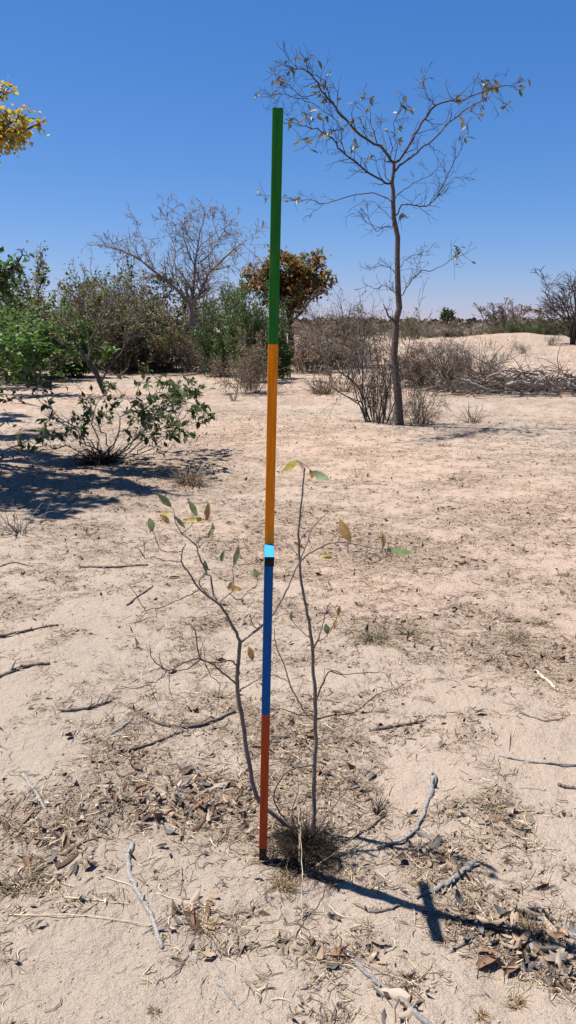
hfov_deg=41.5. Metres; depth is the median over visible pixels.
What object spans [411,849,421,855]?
dead leaf
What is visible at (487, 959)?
dead leaf
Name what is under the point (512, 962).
dead leaf
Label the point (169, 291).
shrub
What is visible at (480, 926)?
dead leaf
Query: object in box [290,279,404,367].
shrub
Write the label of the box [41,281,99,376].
shrub
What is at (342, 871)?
grass tuft
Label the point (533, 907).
dead leaf
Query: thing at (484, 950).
dead leaf
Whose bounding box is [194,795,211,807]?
dead leaf
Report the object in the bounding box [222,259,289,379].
shrub
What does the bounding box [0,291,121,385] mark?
shrub
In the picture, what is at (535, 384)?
brush pile
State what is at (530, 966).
dead leaf
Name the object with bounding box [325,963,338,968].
dead leaf
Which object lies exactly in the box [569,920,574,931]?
dead leaf
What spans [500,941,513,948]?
dead leaf
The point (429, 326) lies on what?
shrub
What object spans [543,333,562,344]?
shrub
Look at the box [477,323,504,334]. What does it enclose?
shrub
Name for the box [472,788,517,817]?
grass tuft
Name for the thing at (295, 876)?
grass tuft
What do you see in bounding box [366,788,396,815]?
grass tuft
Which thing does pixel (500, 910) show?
dead leaf
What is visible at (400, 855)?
leaf litter
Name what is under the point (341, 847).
straw
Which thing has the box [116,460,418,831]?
sapling
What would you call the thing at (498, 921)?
dead leaf
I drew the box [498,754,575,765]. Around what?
stick
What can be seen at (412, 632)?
grass tuft
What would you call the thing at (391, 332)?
shrub
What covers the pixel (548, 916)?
dead leaf
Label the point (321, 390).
grass tuft
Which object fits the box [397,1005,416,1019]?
dead leaf
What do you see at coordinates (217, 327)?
shrub
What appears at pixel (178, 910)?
dead leaf
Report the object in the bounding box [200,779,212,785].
dead leaf
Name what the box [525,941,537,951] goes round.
stone
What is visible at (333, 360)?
shrub
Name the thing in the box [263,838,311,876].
grass tuft
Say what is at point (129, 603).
twig
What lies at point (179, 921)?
dead leaf
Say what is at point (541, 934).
grass tuft
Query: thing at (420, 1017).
stick
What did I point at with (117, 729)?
stick
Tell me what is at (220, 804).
dead leaf
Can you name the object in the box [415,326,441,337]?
shrub
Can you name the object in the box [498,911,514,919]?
dead leaf
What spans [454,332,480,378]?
plant
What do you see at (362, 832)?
stick
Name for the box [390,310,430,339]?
shrub
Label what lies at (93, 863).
dead leaf
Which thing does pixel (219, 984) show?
twig
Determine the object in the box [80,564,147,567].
stick
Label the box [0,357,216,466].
leafy shrub
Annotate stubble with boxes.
[0,332,575,753]
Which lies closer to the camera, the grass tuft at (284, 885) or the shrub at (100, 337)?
the grass tuft at (284, 885)
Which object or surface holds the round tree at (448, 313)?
on the ground
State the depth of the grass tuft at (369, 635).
3.85 m
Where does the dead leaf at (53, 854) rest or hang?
on the ground
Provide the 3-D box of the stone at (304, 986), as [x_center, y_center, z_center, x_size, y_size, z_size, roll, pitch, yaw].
[0.041,1.150,1.842,0.019,0.012,0.014,-7,15,-24]
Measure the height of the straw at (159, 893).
0.008 m
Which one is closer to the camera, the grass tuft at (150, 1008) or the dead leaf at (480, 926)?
the grass tuft at (150, 1008)
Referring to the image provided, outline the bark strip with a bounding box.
[493,823,518,836]
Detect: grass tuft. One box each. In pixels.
[0,858,55,899]
[58,432,133,467]
[144,1004,161,1019]
[154,458,220,487]
[182,908,224,940]
[211,385,239,400]
[249,799,354,890]
[259,862,306,897]
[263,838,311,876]
[268,843,328,892]
[295,369,346,394]
[297,844,349,888]
[321,861,352,887]
[324,376,361,391]
[354,620,394,646]
[363,541,405,559]
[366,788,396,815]
[394,620,423,639]
[448,475,466,480]
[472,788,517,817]
[472,1001,491,1023]
[501,627,540,646]
[502,990,530,1012]
[509,909,561,948]
[535,611,554,626]
[555,564,569,576]
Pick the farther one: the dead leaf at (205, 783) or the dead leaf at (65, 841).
the dead leaf at (205, 783)
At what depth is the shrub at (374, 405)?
12.26 m
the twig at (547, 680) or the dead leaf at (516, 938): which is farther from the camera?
the twig at (547, 680)
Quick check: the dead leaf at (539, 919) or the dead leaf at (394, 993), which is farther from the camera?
the dead leaf at (539, 919)
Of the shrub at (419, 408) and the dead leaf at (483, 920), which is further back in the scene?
the shrub at (419, 408)
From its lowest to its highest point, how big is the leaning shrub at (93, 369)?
2.894 m
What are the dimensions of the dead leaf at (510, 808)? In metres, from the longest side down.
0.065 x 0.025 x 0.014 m
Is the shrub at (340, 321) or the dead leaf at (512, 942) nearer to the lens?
the dead leaf at (512, 942)
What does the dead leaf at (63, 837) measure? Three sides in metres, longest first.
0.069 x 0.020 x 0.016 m
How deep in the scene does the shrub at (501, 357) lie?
21.62 m
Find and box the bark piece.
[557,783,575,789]
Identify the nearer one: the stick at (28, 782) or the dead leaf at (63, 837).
the dead leaf at (63, 837)
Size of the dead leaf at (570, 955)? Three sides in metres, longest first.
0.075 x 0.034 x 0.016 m
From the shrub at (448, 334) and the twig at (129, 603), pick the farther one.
the shrub at (448, 334)
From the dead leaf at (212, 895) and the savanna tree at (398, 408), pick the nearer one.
the dead leaf at (212, 895)
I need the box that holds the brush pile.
[421,345,575,398]
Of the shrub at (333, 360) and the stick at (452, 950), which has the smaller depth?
the stick at (452, 950)
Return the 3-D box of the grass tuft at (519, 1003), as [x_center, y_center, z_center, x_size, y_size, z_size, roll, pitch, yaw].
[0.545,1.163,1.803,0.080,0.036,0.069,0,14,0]
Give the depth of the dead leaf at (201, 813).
2.45 m
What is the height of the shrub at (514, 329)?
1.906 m
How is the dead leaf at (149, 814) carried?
on the ground
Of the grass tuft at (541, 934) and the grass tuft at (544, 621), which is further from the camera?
the grass tuft at (544, 621)
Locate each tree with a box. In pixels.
[0,80,49,422]
[0,240,34,316]
[81,193,268,372]
[237,244,338,357]
[254,42,530,424]
[436,307,456,327]
[472,302,504,333]
[473,298,536,332]
[507,303,532,321]
[524,309,560,327]
[528,266,575,344]
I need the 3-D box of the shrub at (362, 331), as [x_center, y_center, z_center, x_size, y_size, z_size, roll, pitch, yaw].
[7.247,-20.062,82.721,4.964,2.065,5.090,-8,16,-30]
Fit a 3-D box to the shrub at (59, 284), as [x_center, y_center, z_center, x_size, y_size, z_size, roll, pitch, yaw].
[-7.098,-7.107,27.054,4.858,4.587,4.738,-5,15,-18]
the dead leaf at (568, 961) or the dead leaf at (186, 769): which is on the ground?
the dead leaf at (186, 769)
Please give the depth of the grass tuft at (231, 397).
15.61 m
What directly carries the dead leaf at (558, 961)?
on the leaf litter at (400, 855)
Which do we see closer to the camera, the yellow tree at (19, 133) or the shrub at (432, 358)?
the yellow tree at (19, 133)
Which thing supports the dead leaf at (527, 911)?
on the ground
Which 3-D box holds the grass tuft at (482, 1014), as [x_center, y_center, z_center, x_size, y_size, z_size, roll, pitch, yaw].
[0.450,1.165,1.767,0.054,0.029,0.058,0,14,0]
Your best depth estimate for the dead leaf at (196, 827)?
2.38 m
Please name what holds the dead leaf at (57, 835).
on the ground
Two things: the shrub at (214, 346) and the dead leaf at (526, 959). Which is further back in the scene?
the shrub at (214, 346)
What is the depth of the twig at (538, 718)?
3.03 m
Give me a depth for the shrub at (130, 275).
25.34 m
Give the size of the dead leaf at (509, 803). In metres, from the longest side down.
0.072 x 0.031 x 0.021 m
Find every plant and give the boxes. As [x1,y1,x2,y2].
[0,501,60,538]
[453,401,492,424]
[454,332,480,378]
[526,320,543,334]
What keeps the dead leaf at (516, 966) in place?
on the ground
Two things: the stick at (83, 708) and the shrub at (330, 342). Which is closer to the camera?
the stick at (83, 708)
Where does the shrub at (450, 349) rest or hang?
on the ground
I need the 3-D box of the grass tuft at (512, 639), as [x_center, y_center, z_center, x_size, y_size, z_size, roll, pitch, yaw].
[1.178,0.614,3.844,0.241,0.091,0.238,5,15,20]
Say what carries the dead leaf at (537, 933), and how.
on the ground
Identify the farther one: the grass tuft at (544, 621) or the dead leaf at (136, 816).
the grass tuft at (544, 621)
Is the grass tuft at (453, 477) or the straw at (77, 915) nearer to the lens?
the straw at (77, 915)
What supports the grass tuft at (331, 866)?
on the ground
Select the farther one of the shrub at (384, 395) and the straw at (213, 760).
the shrub at (384, 395)
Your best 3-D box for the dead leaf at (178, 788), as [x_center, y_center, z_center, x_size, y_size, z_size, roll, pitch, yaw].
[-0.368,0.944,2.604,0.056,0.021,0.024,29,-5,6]
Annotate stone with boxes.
[301,983,307,989]
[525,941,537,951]
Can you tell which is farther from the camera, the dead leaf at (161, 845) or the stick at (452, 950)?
the dead leaf at (161, 845)
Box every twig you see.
[0,562,32,566]
[126,585,152,605]
[179,866,182,895]
[217,982,239,1009]
[519,712,564,721]
[534,669,558,690]
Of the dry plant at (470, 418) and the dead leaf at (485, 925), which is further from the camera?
the dry plant at (470, 418)
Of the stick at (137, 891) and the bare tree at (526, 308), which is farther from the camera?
the bare tree at (526, 308)
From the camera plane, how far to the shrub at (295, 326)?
90.46 m
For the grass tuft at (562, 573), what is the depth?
4.82 m
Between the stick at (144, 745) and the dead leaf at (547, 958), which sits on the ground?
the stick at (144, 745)
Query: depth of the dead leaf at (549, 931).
1.98 m
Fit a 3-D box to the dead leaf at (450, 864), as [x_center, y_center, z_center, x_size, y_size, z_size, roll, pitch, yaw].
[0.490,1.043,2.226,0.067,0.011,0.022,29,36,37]
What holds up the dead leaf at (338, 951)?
on the ground
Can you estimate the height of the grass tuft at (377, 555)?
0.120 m
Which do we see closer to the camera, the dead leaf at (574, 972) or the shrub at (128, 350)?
the dead leaf at (574, 972)
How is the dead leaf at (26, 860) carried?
on the ground
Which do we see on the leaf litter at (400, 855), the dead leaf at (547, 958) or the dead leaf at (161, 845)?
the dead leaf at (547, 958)
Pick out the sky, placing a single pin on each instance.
(141, 101)
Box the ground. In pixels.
[0,328,575,1023]
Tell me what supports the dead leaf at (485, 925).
on the ground
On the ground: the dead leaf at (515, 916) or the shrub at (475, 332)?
the shrub at (475, 332)
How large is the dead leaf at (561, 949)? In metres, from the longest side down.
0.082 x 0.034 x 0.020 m
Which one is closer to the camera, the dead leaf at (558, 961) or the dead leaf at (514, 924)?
the dead leaf at (558, 961)
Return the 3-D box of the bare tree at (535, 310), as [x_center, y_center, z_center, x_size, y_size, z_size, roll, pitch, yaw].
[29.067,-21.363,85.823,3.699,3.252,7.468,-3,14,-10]
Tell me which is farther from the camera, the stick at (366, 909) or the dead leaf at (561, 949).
the stick at (366, 909)
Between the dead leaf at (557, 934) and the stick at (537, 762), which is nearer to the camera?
the dead leaf at (557, 934)
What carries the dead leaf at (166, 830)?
on the ground
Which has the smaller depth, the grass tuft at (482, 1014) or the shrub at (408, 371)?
the grass tuft at (482, 1014)
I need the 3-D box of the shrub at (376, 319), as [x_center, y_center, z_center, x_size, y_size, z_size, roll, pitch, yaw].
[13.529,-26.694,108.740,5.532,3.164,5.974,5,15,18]
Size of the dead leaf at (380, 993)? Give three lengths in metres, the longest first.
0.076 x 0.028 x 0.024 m
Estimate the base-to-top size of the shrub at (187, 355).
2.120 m
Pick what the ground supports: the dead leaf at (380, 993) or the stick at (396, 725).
the stick at (396, 725)
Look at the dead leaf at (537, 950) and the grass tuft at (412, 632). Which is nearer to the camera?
the dead leaf at (537, 950)
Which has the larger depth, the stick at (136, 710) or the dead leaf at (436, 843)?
the stick at (136, 710)
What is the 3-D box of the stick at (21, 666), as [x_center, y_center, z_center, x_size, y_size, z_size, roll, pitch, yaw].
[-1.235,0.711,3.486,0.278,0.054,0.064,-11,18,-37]
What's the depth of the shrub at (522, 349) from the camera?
37.44 m
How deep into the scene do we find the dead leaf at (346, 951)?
1.93 m
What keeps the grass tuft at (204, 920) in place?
on the ground
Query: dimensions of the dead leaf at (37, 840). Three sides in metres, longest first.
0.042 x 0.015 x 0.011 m
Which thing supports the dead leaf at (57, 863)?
on the ground
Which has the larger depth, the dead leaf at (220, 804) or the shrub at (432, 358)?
the shrub at (432, 358)
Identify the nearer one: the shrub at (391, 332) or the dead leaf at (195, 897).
the dead leaf at (195, 897)
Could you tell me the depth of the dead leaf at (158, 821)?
2.42 m
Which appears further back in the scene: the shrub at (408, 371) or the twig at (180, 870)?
the shrub at (408, 371)
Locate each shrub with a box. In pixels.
[0,241,98,357]
[0,274,63,322]
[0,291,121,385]
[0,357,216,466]
[3,257,165,394]
[20,249,161,368]
[37,285,105,357]
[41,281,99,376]
[56,242,177,368]
[70,263,190,373]
[73,281,184,373]
[76,269,206,364]
[88,282,205,372]
[133,312,204,372]
[160,286,224,364]
[188,273,248,376]
[192,293,298,359]
[201,323,294,395]
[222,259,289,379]
[261,313,376,373]
[266,298,293,378]
[267,315,358,368]
[279,321,306,334]
[289,279,382,384]
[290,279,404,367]
[296,324,314,338]
[308,277,431,423]
[319,301,389,366]
[340,320,376,335]
[341,324,427,423]
[369,316,399,331]
[371,328,507,387]
[372,323,392,335]
[381,328,417,337]
[383,342,475,385]
[387,340,441,378]
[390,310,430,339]
[393,363,450,425]
[403,321,452,332]
[408,316,479,381]
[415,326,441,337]
[418,325,446,337]
[435,318,468,329]
[438,320,473,337]
[442,337,529,377]
[455,324,478,332]
[464,327,487,335]
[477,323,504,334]
[500,319,537,333]
[508,341,530,352]
[537,315,572,335]
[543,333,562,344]
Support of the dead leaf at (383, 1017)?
on the ground
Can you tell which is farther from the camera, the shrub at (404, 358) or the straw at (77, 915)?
the shrub at (404, 358)
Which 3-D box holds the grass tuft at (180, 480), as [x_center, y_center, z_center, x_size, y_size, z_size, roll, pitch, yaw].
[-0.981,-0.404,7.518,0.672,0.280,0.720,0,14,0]
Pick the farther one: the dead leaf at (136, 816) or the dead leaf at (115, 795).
the dead leaf at (115, 795)
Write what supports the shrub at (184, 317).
on the ground
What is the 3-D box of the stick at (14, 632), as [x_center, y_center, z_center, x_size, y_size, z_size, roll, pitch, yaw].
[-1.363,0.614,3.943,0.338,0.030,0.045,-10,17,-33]
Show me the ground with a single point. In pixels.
(86, 968)
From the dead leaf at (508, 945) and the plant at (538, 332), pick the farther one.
the plant at (538, 332)
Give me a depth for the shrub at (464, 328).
106.68 m
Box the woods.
[52,316,568,329]
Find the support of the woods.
on the ground
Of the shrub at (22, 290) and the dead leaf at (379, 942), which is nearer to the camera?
the dead leaf at (379, 942)
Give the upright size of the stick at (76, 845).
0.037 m
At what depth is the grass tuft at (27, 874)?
2.17 m
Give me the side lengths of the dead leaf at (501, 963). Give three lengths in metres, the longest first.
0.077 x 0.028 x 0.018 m
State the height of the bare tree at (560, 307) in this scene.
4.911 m
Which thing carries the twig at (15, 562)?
on the ground
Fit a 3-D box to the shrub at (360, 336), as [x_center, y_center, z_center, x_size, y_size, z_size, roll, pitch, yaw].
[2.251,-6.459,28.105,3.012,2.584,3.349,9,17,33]
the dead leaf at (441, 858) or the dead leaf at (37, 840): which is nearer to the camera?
the dead leaf at (441, 858)
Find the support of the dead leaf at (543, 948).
on the stone at (531, 947)
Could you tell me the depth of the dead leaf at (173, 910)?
2.05 m
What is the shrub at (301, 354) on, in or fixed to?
on the ground
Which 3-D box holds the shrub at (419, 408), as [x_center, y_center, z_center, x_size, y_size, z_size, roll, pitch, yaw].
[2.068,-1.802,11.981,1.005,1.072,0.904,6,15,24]
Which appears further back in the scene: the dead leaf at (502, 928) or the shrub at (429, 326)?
the shrub at (429, 326)
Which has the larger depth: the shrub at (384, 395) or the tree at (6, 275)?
the tree at (6, 275)
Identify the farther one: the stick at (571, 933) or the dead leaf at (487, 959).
the stick at (571, 933)
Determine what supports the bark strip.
on the ground
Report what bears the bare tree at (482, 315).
on the ground
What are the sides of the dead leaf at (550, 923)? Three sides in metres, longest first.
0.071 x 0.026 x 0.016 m
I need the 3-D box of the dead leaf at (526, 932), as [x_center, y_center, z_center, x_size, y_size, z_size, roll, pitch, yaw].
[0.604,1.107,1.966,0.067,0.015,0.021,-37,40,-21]
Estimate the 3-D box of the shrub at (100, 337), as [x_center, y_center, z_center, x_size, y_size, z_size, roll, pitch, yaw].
[-5.127,-5.629,24.877,3.461,3.591,4.081,2,14,8]
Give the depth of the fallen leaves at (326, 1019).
2.72 m
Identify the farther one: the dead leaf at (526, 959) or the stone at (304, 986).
the dead leaf at (526, 959)
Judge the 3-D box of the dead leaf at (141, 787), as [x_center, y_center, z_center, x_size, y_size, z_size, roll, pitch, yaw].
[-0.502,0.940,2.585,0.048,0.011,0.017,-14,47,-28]
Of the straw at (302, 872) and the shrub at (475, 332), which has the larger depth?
the shrub at (475, 332)
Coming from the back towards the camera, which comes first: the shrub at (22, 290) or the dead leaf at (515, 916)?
the shrub at (22, 290)
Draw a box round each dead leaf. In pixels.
[22,855,30,867]
[35,831,39,843]
[47,850,55,863]
[54,831,60,838]
[55,860,59,868]
[59,852,79,866]
[61,832,66,850]
[63,835,69,847]
[86,858,96,866]
[96,784,108,788]
[113,793,117,802]
[134,785,146,791]
[134,811,138,824]
[141,807,159,820]
[152,793,164,798]
[153,782,166,793]
[154,819,162,823]
[156,843,166,847]
[163,827,176,833]
[171,899,177,917]
[172,905,183,914]
[174,918,186,923]
[175,782,186,790]
[178,764,192,774]
[181,776,193,785]
[183,910,202,932]
[187,889,200,905]
[190,910,194,924]
[191,823,201,830]
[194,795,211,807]
[197,808,206,817]
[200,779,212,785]
[206,811,210,820]
[207,892,219,898]
[214,803,225,806]
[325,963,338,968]
[329,950,346,956]
[338,947,354,957]
[368,949,378,961]
[370,939,389,944]
[372,983,400,996]
[378,988,409,1000]
[381,1009,386,1023]
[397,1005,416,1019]
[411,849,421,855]
[414,831,429,840]
[428,834,439,848]
[435,856,451,861]
[445,859,464,874]
[455,889,465,905]
[474,949,497,952]
[475,955,496,968]
[476,915,494,924]
[477,919,483,933]
[483,923,493,927]
[489,916,507,923]
[489,925,514,929]
[489,955,510,975]
[493,903,510,925]
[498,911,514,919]
[500,935,509,953]
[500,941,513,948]
[501,963,521,968]
[502,806,517,811]
[505,799,513,814]
[505,959,520,974]
[506,939,514,944]
[510,962,535,972]
[511,912,519,927]
[511,931,524,942]
[512,907,539,915]
[512,919,515,932]
[513,927,521,940]
[513,928,529,948]
[521,909,545,924]
[523,950,530,973]
[525,906,540,908]
[530,929,542,937]
[532,941,543,955]
[535,952,568,968]
[536,883,548,890]
[536,940,564,952]
[539,945,558,951]
[542,908,553,921]
[542,955,554,961]
[544,916,559,940]
[546,924,567,951]
[548,964,554,985]
[553,932,564,937]
[554,949,560,970]
[558,969,575,976]
[564,939,575,947]
[565,956,575,969]
[567,953,575,960]
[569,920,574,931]
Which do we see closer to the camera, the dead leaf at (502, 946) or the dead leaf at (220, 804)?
the dead leaf at (502, 946)
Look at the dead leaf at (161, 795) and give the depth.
2.54 m
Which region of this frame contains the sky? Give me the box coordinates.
[0,0,575,320]
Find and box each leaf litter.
[0,413,575,1023]
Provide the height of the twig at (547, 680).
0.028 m
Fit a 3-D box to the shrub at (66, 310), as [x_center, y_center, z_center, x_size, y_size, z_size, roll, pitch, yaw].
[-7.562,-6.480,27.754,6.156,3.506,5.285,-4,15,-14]
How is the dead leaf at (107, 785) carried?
on the ground
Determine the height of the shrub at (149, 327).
3.510 m
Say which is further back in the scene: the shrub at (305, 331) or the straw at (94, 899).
the shrub at (305, 331)
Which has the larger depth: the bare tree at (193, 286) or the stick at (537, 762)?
the bare tree at (193, 286)
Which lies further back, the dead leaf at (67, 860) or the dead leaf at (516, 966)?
the dead leaf at (67, 860)
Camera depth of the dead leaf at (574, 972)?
1.89 m
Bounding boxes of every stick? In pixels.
[0,624,57,636]
[0,660,49,677]
[21,772,50,811]
[58,694,111,711]
[59,833,101,855]
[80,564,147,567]
[107,717,132,737]
[112,729,182,754]
[125,839,166,948]
[128,706,235,728]
[323,815,385,840]
[345,956,444,1023]
[353,902,401,912]
[371,717,426,730]
[377,772,437,847]
[416,860,481,897]
[449,927,490,953]
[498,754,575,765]
[556,913,575,938]
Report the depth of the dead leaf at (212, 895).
2.11 m
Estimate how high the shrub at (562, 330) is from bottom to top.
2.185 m
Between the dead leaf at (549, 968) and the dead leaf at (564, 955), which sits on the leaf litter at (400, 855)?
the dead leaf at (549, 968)
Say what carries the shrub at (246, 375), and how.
on the ground
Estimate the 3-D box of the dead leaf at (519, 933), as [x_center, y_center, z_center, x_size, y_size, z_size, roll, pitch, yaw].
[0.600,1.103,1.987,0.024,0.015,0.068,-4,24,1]
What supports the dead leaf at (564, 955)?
on the ground
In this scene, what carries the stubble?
on the ground
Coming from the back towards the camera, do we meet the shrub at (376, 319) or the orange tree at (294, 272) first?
the shrub at (376, 319)
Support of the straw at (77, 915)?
on the ground
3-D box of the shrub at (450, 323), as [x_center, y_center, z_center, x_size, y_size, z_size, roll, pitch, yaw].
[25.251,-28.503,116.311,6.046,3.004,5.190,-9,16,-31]
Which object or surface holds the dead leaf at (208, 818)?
on the ground
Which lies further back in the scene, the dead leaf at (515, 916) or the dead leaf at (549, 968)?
the dead leaf at (515, 916)
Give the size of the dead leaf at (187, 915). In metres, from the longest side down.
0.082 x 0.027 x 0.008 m
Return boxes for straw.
[8,914,151,924]
[65,896,127,903]
[106,877,225,912]
[173,752,258,771]
[295,810,383,881]
[300,820,302,919]
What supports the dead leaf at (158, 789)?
on the ground
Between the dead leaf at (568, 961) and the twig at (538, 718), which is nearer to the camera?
the dead leaf at (568, 961)
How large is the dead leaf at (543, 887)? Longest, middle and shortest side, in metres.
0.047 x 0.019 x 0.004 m
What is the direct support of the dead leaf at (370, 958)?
on the ground
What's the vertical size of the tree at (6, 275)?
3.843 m
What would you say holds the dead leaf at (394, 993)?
on the ground
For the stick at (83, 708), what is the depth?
3.12 m
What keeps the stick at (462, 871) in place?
on the ground
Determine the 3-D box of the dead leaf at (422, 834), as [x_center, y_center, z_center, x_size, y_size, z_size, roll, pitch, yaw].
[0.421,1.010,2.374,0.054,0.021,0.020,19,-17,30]
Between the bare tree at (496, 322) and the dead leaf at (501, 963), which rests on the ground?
the bare tree at (496, 322)
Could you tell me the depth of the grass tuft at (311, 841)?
2.28 m
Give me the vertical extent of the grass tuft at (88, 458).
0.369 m
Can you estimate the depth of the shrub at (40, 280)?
29.05 m
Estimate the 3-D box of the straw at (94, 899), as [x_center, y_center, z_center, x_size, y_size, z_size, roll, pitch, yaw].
[-0.530,1.073,2.102,0.182,0.006,0.004,2,14,7]
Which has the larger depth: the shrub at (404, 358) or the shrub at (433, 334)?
the shrub at (433, 334)
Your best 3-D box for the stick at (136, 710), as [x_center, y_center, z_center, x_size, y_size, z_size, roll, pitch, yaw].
[-0.449,0.817,3.061,0.457,0.049,0.165,1,14,6]
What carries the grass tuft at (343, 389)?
on the ground
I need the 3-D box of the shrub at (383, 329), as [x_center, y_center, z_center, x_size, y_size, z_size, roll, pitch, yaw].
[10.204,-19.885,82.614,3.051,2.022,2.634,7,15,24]
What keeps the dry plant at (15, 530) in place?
on the ground
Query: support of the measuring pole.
on the ground
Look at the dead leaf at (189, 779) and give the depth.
2.64 m
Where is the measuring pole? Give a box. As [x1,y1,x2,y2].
[259,107,282,862]
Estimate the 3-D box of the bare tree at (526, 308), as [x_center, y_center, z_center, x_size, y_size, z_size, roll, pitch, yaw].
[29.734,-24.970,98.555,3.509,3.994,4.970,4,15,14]
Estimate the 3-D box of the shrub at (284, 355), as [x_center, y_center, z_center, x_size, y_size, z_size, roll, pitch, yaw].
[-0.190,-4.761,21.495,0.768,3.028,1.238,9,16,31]
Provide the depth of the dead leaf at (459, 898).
2.11 m
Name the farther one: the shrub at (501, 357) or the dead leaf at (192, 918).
the shrub at (501, 357)
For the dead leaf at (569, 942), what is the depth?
1.97 m
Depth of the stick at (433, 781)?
2.48 m

